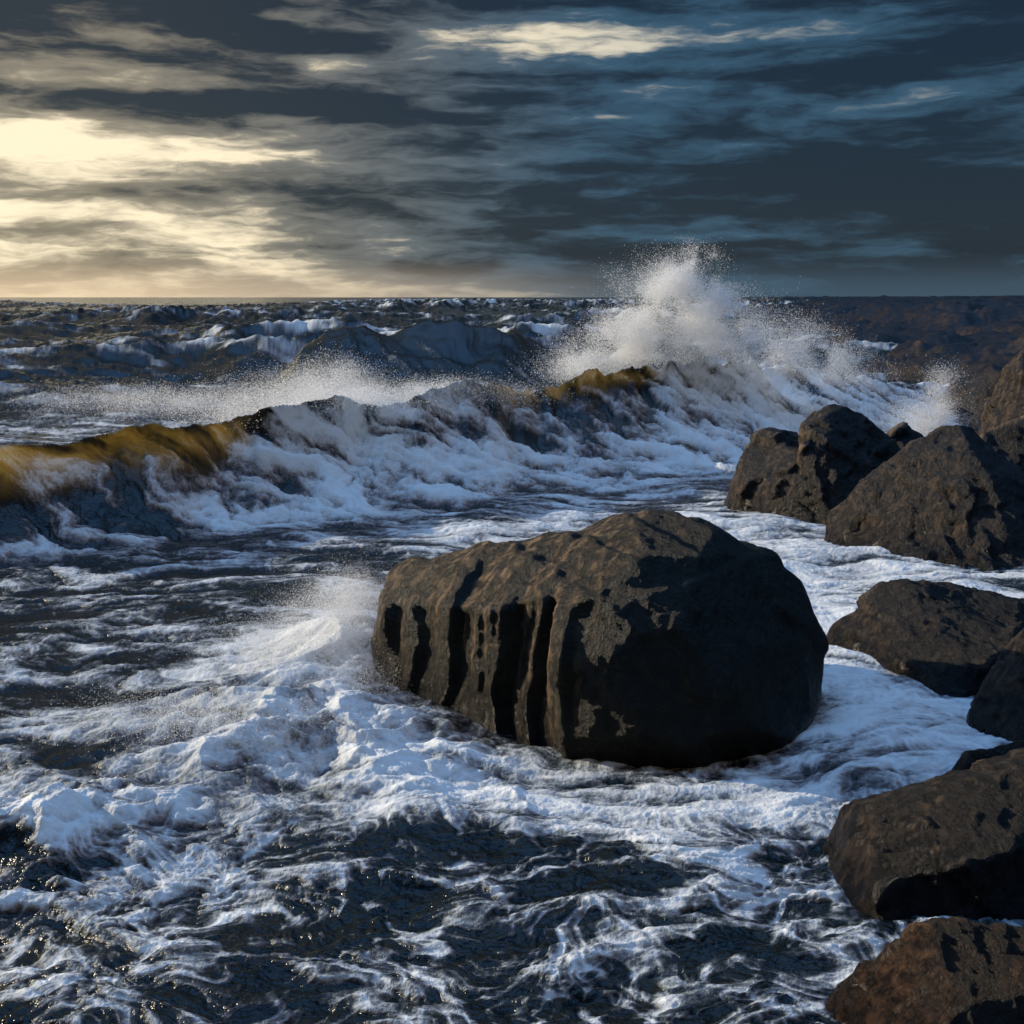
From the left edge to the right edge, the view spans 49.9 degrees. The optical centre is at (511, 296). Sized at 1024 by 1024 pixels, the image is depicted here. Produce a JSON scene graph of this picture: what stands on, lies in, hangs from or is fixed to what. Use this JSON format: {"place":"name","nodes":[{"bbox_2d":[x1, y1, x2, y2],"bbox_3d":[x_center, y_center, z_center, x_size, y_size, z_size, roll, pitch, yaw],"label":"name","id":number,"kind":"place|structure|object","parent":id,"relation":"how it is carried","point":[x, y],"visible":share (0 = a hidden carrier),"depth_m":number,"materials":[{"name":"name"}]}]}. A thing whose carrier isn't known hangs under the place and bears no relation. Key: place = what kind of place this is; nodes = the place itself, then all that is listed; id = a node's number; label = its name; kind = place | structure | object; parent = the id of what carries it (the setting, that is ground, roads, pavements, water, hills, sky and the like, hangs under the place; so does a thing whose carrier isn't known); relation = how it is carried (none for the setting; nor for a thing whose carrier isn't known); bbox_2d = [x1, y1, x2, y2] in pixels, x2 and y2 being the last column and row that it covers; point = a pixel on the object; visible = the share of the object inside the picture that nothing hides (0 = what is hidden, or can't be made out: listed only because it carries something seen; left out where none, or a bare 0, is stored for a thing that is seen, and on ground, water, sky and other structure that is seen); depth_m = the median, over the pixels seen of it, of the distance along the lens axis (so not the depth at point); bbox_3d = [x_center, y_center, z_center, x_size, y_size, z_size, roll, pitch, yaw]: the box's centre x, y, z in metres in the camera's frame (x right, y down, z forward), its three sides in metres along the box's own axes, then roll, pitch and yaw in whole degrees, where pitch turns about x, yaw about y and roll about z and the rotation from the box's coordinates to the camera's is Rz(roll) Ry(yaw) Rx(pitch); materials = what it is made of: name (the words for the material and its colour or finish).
{"place":"outdoors","nodes":[
{"label":"outdoors","id":0,"kind":"place"},
{"bbox_2d":[0,297,1023,1023],"bbox_3d":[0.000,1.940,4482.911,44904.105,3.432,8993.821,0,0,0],"label":"sea","id":1,"kind":"structure","parent":0,"point":[400,857],"depth_m":8.12,"materials":[{"name":"liquid"}]},
{"bbox_2d":[1,234,984,760],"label":"sea spray","id":2,"kind":"object","parent":1,"relation":"on","point":[679,282],"visible":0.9,"depth_m":23.98,"materials":[{"name":"white liquid"}]},
{"bbox_2d":[370,510,828,768],"bbox_3d":[0.583,2.706,8.887,3.825,1.965,2.588,0,0,13],"label":"boulder","id":3,"kind":"object","parent":1,"relation":"in","point":[666,639],"visible":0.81,"depth_m":8.11,"materials":[{"name":"stone"}]},
{"bbox_2d":[724,404,900,524],"bbox_3d":[4.697,2.691,16.842,3.191,2.081,2.971,0,0,0],"label":"boulder","id":4,"kind":"object","parent":1,"relation":"in","point":[820,464],"visible":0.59,"depth_m":16.30,"materials":[{"name":"stone"}]},
{"bbox_2d":[886,422,923,448],"bbox_3d":[6.410,2.853,17.944,1.157,1.628,1.293,0,0,43],"label":"boulder","id":5,"kind":"object","parent":1,"relation":"in","point":[903,434],"visible":0.07,"depth_m":17.83,"materials":[{"name":"stone"}]},
{"bbox_2d":[822,748,1023,920],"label":"boulder","id":6,"kind":"object","parent":1,"relation":"in","point":[950,843],"visible":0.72,"depth_m":5.91,"materials":[{"name":"stone"}]},
{"bbox_2d":[824,425,1023,570],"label":"boulder","id":7,"kind":"object","parent":1,"relation":"in","point":[950,495],"visible":0.69,"depth_m":13.88,"materials":[{"name":"stone"}]},
{"bbox_2d":[825,916,1023,1023],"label":"boulder","id":8,"kind":"object","parent":1,"relation":"in","point":[951,970],"visible":0.98,"depth_m":4.79,"materials":[{"name":"brown stone"}]},
{"bbox_2d":[826,579,1023,696],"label":"boulder","id":9,"kind":"object","parent":1,"relation":"in","point":[946,638],"visible":0.64,"depth_m":9.67,"materials":[{"name":"stone"}]},
{"bbox_2d":[952,739,1023,769],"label":"boulder","id":10,"kind":"object","parent":1,"relation":"in","point":[966,759],"visible":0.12,"depth_m":7.23,"materials":[{"name":"black stone"}]},
{"bbox_2d":[966,628,1023,741],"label":"boulder","id":11,"kind":"object","parent":1,"relation":"in","point":[996,709],"visible":0.59,"depth_m":8.07,"materials":[{"name":"stone"}]},
{"bbox_2d":[980,416,1023,470],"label":"boulder","id":12,"kind":"object","parent":1,"relation":"in","point":[1006,439],"visible":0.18,"depth_m":18.39,"materials":[{"name":"stone"}]},
{"bbox_2d":[0,0,1023,296],"label":"sky","id":13,"kind":"structure","parent":0,"point":[149,148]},
{"bbox_2d":[729,295,1023,431],"bbox_3d":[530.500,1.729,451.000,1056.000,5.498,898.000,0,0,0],"label":"headland","id":14,"kind":"structure","parent":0,"point":[978,337],"depth_m":55.78,"materials":[{"name":"stone"}]},
{"bbox_2d":[976,350,1023,435],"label":"boulder","id":15,"kind":"object","parent":14,"relation":"on","point":[1004,403],"visible":0.4,"depth_m":20.17,"materials":[{"name":"stone"}]}
]}

